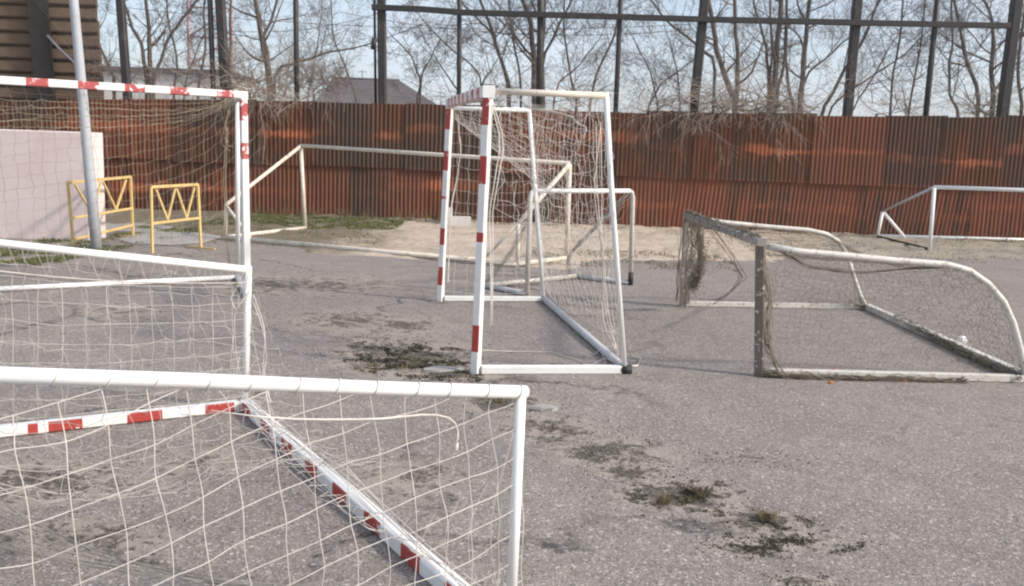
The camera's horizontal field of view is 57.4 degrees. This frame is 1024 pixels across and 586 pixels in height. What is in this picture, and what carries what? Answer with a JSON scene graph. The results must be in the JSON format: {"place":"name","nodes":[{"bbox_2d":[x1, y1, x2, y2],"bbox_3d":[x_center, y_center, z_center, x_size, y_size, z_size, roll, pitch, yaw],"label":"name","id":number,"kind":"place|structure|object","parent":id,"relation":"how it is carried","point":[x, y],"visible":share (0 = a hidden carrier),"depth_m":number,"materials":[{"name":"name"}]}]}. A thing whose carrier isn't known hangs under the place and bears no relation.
{"place":"outdoors","nodes":[
{"label":"outdoors","id":0,"kind":"place"},
{"bbox_2d":[0,0,103,101],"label":"board building","id":1,"kind":"structure","parent":0,"point":[32,44],"depth_m":20.95,"materials":[{"name":"wood"}]},
{"bbox_2d":[111,60,253,70],"bbox_3d":[-12.227,-8.088,32.212,6.697,0.814,0.017,2,9,0],"label":"overhead wire","id":2,"kind":"object","parent":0,"point":[179,70],"visible":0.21,"depth_m":32.26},
{"bbox_2d":[206,1,411,31],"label":"overhead wire","id":3,"kind":"object","parent":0,"point":[312,28],"visible":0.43,"depth_m":32.02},
{"bbox_2d":[127,7,686,29],"bbox_3d":[-2.404,-9.364,31.964,21.701,0.694,0.017,2,9,0],"label":"overhead wire","id":4,"kind":"object","parent":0,"point":[394,27],"visible":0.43,"depth_m":31.99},
{"bbox_2d":[0,232,1023,585],"bbox_3d":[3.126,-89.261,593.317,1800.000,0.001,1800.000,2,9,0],"label":"ground","id":5,"kind":"structure","parent":0,"point":[798,414],"depth_m":5.43,"materials":[{"name":"grey asphalt"}]},
{"bbox_2d":[0,129,105,240],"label":"plastered wall","id":6,"kind":"structure","parent":5,"relation":"on","point":[19,173],"depth_m":14.26,"materials":[{"name":"white paint"}]},
{"bbox_2d":[69,0,102,249],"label":"lamp pole","id":7,"kind":"object","parent":5,"relation":"on","point":[90,185],"visible":0.77,"depth_m":13.07,"materials":[{"name":"grey metal"}]},
{"bbox_2d":[66,176,133,246],"bbox_3d":[-6.091,-1.265,14.241,0.549,0.987,1.744,2,9,0],"label":"yellow barrier","id":8,"kind":"object","parent":5,"relation":"on","point":[130,208],"visible":0.69,"depth_m":14.29,"materials":[{"name":"metal"}]},
{"bbox_2d":[97,0,145,98],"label":"bare tree","id":9,"kind":"object","parent":5,"relation":"on","point":[113,81],"visible":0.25,"depth_m":24.48,"materials":[{"name":"brown plant"}]},
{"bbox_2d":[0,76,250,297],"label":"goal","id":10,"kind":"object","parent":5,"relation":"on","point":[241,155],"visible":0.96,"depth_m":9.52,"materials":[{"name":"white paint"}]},
{"bbox_2d":[105,223,175,232],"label":"concrete slab","id":11,"kind":"structure","parent":5,"relation":"on","point":[111,226],"depth_m":16.43,"materials":[{"name":"grey concrete"}]},
{"bbox_2d":[61,16,230,97],"bbox_3d":[-8.223,-4.097,21.311,3.551,4.492,2.217,2,9,0],"label":"dry bush","id":12,"kind":"object","parent":5,"relation":"on","point":[131,70],"visible":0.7,"depth_m":21.22,"materials":[{"name":"brown plant"}]},
{"bbox_2d":[98,0,228,97],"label":"bare tree","id":13,"kind":"object","parent":5,"relation":"on","point":[150,44],"visible":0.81,"depth_m":23.31,"materials":[{"name":"brown plant"}]},
{"bbox_2d":[117,231,220,244],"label":"concrete slab","id":14,"kind":"structure","parent":5,"relation":"on","point":[176,239],"depth_m":14.88,"materials":[{"name":"grey concrete"}]},
{"bbox_2d":[102,66,258,99],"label":"flat roofed building","id":15,"kind":"structure","parent":5,"relation":"on","point":[107,79],"depth_m":64.67,"materials":[{"name":"grey stone"}]},
{"bbox_2d":[149,183,215,252],"bbox_3d":[-4.793,-1.083,13.425,0.550,0.964,0.900,7,10,30],"label":"yellow barrier","id":16,"kind":"object","parent":5,"relation":"on","point":[167,216],"visible":0.98,"depth_m":13.37,"materials":[{"name":"metal"}]},
{"bbox_2d":[130,0,271,99],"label":"bare tree","id":17,"kind":"object","parent":5,"relation":"on","point":[172,64],"visible":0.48,"depth_m":28.01,"materials":[{"name":"brown plant"}]},
{"bbox_2d":[0,212,409,264],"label":"grass","id":18,"kind":"structure","parent":5,"relation":"on","point":[57,258],"depth_m":17.26,"materials":[{"name":"green plant"}]},
{"bbox_2d":[186,0,233,71],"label":"lattice mast","id":19,"kind":"object","parent":5,"relation":"on","point":[187,1],"visible":0.13,"depth_m":68.01,"materials":[{"name":"black metal"}]},
{"bbox_2d":[170,0,273,98],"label":"bare tree","id":20,"kind":"object","parent":5,"relation":"on","point":[230,35],"visible":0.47,"depth_m":26.33,"materials":[{"name":"brown plant"}]},
{"bbox_2d":[138,29,320,100],"bbox_3d":[-5.982,-3.779,20.547,3.133,4.251,3.000,7,10,31],"label":"dry bush","id":21,"kind":"object","parent":5,"relation":"on","point":[238,74],"visible":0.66,"depth_m":20.35,"materials":[{"name":"brown plant"}]},
{"bbox_2d":[0,237,528,585],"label":"goal","id":22,"kind":"object","parent":5,"relation":"on","point":[429,566],"visible":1,"depth_m":3.05,"materials":[{"name":"white paint"}]},
{"bbox_2d":[172,27,369,168],"bbox_3d":[-5.102,-3.509,19.998,3.918,3.944,3.059,0,9,-15],"label":"dry bush","id":23,"kind":"object","parent":5,"relation":"on","point":[266,92],"visible":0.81,"depth_m":19.61,"materials":[{"name":"brown plant"}]},
{"bbox_2d":[255,7,365,100],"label":"dry bush","id":24,"kind":"object","parent":5,"relation":"on","point":[322,69],"visible":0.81,"depth_m":23.13,"materials":[{"name":"brown plant"}]},
{"bbox_2d":[269,0,377,102],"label":"bare tree","id":25,"kind":"object","parent":5,"relation":"on","point":[334,39],"visible":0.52,"depth_m":29.15,"materials":[{"name":"brown plant"}]},
{"bbox_2d":[194,0,474,102],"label":"bare tree","id":26,"kind":"object","parent":5,"relation":"on","point":[260,25],"visible":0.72,"depth_m":23.32,"materials":[{"name":"brown plant"}]},
{"bbox_2d":[316,70,435,103],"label":"house","id":27,"kind":"structure","parent":5,"relation":"on","point":[406,91],"depth_m":58.96,"materials":[{"name":"grey stone"}]},
{"bbox_2d":[223,144,571,266],"bbox_3d":[-2.159,-1.481,14.589,5.894,1.582,2.285,8,11,36],"label":"goal","id":28,"kind":"object","parent":5,"relation":"on","point":[300,147],"visible":0.69,"depth_m":14.38,"materials":[{"name":"beige paint"}]},
{"bbox_2d":[343,340,484,382],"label":"moss","id":29,"kind":"object","parent":5,"relation":"on","point":[414,348],"visible":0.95,"depth_m":7.08,"materials":[{"name":"green plant"}]},
{"bbox_2d":[348,0,484,103],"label":"bare tree","id":30,"kind":"object","parent":5,"relation":"on","point":[420,78],"visible":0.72,"depth_m":22.48,"materials":[{"name":"brown plant"}]},
{"bbox_2d":[349,353,511,405],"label":"weeds","id":31,"kind":"object","parent":5,"relation":"on","point":[421,365],"visible":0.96,"depth_m":6.91,"materials":[{"name":"green plant"}]},
{"bbox_2d":[423,366,462,372],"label":"concrete slab","id":32,"kind":"structure","parent":5,"relation":"on","point":[437,369],"depth_m":6.80,"materials":[{"name":"white concrete"}]},
{"bbox_2d":[4,270,886,585],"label":"soil crumbs","id":33,"kind":"object","parent":5,"relation":"on","point":[546,462],"visible":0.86,"depth_m":4.62,"materials":[{"name":"brown soil"}]},
{"bbox_2d":[387,0,531,104],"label":"bare tree","id":34,"kind":"object","parent":5,"relation":"on","point":[455,52],"visible":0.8,"depth_m":22.41,"materials":[{"name":"brown plant"}]},
{"bbox_2d":[391,0,561,107],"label":"bare tree","id":35,"kind":"object","parent":5,"relation":"on","point":[509,4],"visible":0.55,"depth_m":24.21,"materials":[{"name":"brown plant"}]},
{"bbox_2d":[415,42,544,107],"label":"dry bush","id":36,"kind":"object","parent":5,"relation":"on","point":[507,100],"visible":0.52,"depth_m":22.29,"materials":[{"name":"brown plant"}]},
{"bbox_2d":[1,271,1023,585],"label":"grit","id":37,"kind":"object","parent":5,"relation":"on","point":[539,465],"visible":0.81,"depth_m":5.04,"materials":[{"name":"concrete"}]},
{"bbox_2d":[39,0,1023,116],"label":"ball stop fence","id":38,"kind":"object","parent":5,"relation":"on","point":[855,23],"visible":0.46,"depth_m":20.14,"materials":[{"name":"metal"}]},
{"bbox_2d":[437,84,640,373],"bbox_3d":[0.181,-0.664,8.293,1.406,2.169,3.317,1,9,-9],"label":"goal","id":39,"kind":"object","parent":5,"relation":"on","point":[485,94],"visible":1,"depth_m":6.88,"materials":[{"name":"white paint"}]},
{"bbox_2d":[529,404,557,411],"bbox_3d":[0.199,0.723,5.886,0.183,0.036,0.094,2,9,0],"label":"concrete chunk","id":40,"kind":"object","parent":5,"relation":"on","point":[544,407],"visible":1,"depth_m":5.86,"materials":[{"name":"white concrete"}]},
{"bbox_2d":[463,0,644,109],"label":"bare tree","id":41,"kind":"object","parent":5,"relation":"on","point":[531,42],"visible":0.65,"depth_m":24.21,"materials":[{"name":"brown plant"}]},
{"bbox_2d":[474,36,636,110],"bbox_3d":[0.979,-3.936,22.398,3.290,4.481,3.083,6,10,25],"label":"dry bush","id":42,"kind":"object","parent":5,"relation":"on","point":[570,99],"visible":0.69,"depth_m":22.33,"materials":[{"name":"brown plant"}]},
{"bbox_2d":[485,188,634,295],"bbox_3d":[0.561,-0.660,11.219,1.842,1.228,0.888,-6,12,-43],"label":"goal","id":43,"kind":"object","parent":5,"relation":"on","point":[497,286],"visible":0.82,"depth_m":11.12,"materials":[{"name":"white paint"}]},
{"bbox_2d":[105,208,1023,268],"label":"sandy ground strip","id":44,"kind":"object","parent":5,"relation":"on","point":[414,236],"visible":0.27,"depth_m":16.93,"materials":[{"name":"sand"}]},
{"bbox_2d":[448,216,470,225],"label":"white block","id":45,"kind":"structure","parent":44,"relation":"on","point":[459,220],"depth_m":18.83,"materials":[{"name":"concrete"}]},
{"bbox_2d":[0,99,1023,237],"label":"corrugated fence","id":46,"kind":"object","parent":44,"relation":"on","point":[857,174],"visible":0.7,"depth_m":19.93,"materials":[{"name":"metal"}]},
{"bbox_2d":[105,212,1023,271],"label":"dry grass","id":47,"kind":"structure","parent":44,"relation":"on","point":[608,251],"depth_m":16.42,"materials":[{"name":"beige plant"}]},
{"bbox_2d":[876,185,1023,250],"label":"goal","id":48,"kind":"object","parent":44,"relation":"on","point":[930,237],"visible":0.83,"depth_m":17.74,"materials":[{"name":"white paint"}]},
{"bbox_2d":[107,6,1023,116],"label":"distant thicket","id":49,"kind":"object","parent":5,"relation":"on","point":[528,83],"visible":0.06,"depth_m":42.13,"materials":[{"name":"brown plant"}]},
{"bbox_2d":[477,401,672,474],"bbox_3d":[0.214,0.804,5.428,0.779,0.010,1.680,-6,12,-42],"label":"moss","id":50,"kind":"object","parent":5,"relation":"on","point":[591,447],"visible":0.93,"depth_m":5.17,"materials":[{"name":"green plant"}]},
{"bbox_2d":[521,0,667,111],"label":"bare tree","id":51,"kind":"object","parent":5,"relation":"on","point":[568,57],"visible":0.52,"depth_m":27.18,"materials":[{"name":"brown plant"}]},
{"bbox_2d":[581,0,757,112],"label":"bare tree","id":52,"kind":"object","parent":5,"relation":"on","point":[654,83],"visible":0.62,"depth_m":25.33,"materials":[{"name":"brown plant"}]},
{"bbox_2d":[591,0,807,112],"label":"bare tree","id":53,"kind":"object","parent":5,"relation":"on","point":[716,40],"visible":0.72,"depth_m":23.23,"materials":[{"name":"brown plant"}]},
{"bbox_2d":[638,64,768,125],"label":"dry bush","id":54,"kind":"object","parent":5,"relation":"on","point":[676,88],"visible":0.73,"depth_m":19.97,"materials":[{"name":"brown plant"}]},
{"bbox_2d":[599,25,819,164],"bbox_3d":[4.197,-3.425,19.652,4.881,4.528,2.712,2,9,0],"label":"dry bush","id":55,"kind":"object","parent":5,"relation":"on","point":[734,90],"visible":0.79,"depth_m":19.67,"materials":[{"name":"brown plant"}]},
{"bbox_2d":[636,464,803,525],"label":"weeds","id":56,"kind":"object","parent":5,"relation":"on","point":[764,516],"visible":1,"depth_m":4.36,"materials":[{"name":"green plant"}]},
{"bbox_2d":[621,476,865,556],"bbox_3d":[0.979,1.006,4.275,0.622,0.014,1.124,-4,10,-32],"label":"moss","id":57,"kind":"object","parent":5,"relation":"on","point":[684,493],"visible":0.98,"depth_m":4.12,"materials":[{"name":"green plant"}]},
{"bbox_2d":[718,0,820,112],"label":"bare tree","id":58,"kind":"object","parent":5,"relation":"on","point":[774,59],"visible":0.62,"depth_m":24.25,"materials":[{"name":"brown plant"}]},
{"bbox_2d":[685,44,874,160],"bbox_3d":[5.490,-3.193,19.907,3.951,4.081,2.914,2,9,0],"label":"dry bush","id":59,"kind":"object","parent":5,"relation":"on","point":[798,109],"visible":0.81,"depth_m":19.64,"materials":[{"name":"brown plant"}]},
{"bbox_2d":[674,209,1023,383],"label":"goal","id":60,"kind":"object","parent":5,"relation":"on","point":[1011,372],"visible":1,"depth_m":7.08,"materials":[{"name":"white"}]},
{"bbox_2d":[741,0,976,110],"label":"bare tree","id":61,"kind":"object","parent":5,"relation":"on","point":[804,51],"visible":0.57,"depth_m":24.25,"materials":[{"name":"brown plant"}]},
{"bbox_2d":[775,0,1023,116],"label":"bare tree","id":62,"kind":"object","parent":5,"relation":"on","point":[884,51],"visible":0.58,"depth_m":24.72,"materials":[{"name":"brown plant"}]},
{"bbox_2d":[829,54,977,116],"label":"dry bush","id":63,"kind":"object","parent":5,"relation":"on","point":[906,107],"visible":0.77,"depth_m":22.33,"materials":[{"name":"brown plant"}]},
{"bbox_2d":[840,0,971,115],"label":"bare tree","id":64,"kind":"object","parent":5,"relation":"on","point":[891,87],"visible":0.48,"depth_m":27.30,"materials":[{"name":"brown plant"}]},
{"bbox_2d":[875,0,1023,116],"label":"bare tree","id":65,"kind":"object","parent":5,"relation":"on","point":[991,70],"visible":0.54,"depth_m":26.17,"materials":[{"name":"brown plant"}]},
{"bbox_2d":[957,336,966,342],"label":"litter","id":66,"kind":"object","parent":5,"relation":"on","point":[963,339],"visible":0.71,"depth_m":8.58,"materials":[{"name":"white paper"}]},
{"bbox_2d":[907,53,1023,116],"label":"dry bush","id":67,"kind":"object","parent":5,"relation":"on","point":[979,106],"visible":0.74,"depth_m":21.79,"materials":[{"name":"brown plant"}]},
{"bbox_2d":[953,0,1023,114],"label":"bare tree","id":68,"kind":"object","parent":5,"relation":"on","point":[1020,83],"visible":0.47,"depth_m":26.21,"materials":[{"name":"brown plant"}]},
{"bbox_2d":[339,12,716,34],"bbox_3d":[0.549,-9.105,31.988,12.963,0.535,0.017,2,9,0],"label":"overhead wire","id":69,"kind":"object","parent":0,"point":[511,33],"visible":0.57,"depth_m":31.99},
{"bbox_2d":[97,0,1023,116],"label":"sky","id":70,"kind":"structure","parent":0,"point":[112,19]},
{"bbox_2d":[232,204,1021,241],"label":"dry grass","id":71,"kind":"structure","parent":0,"point":[312,212],"depth_m":19.90,"materials":[{"name":"beige plant"}]}
]}

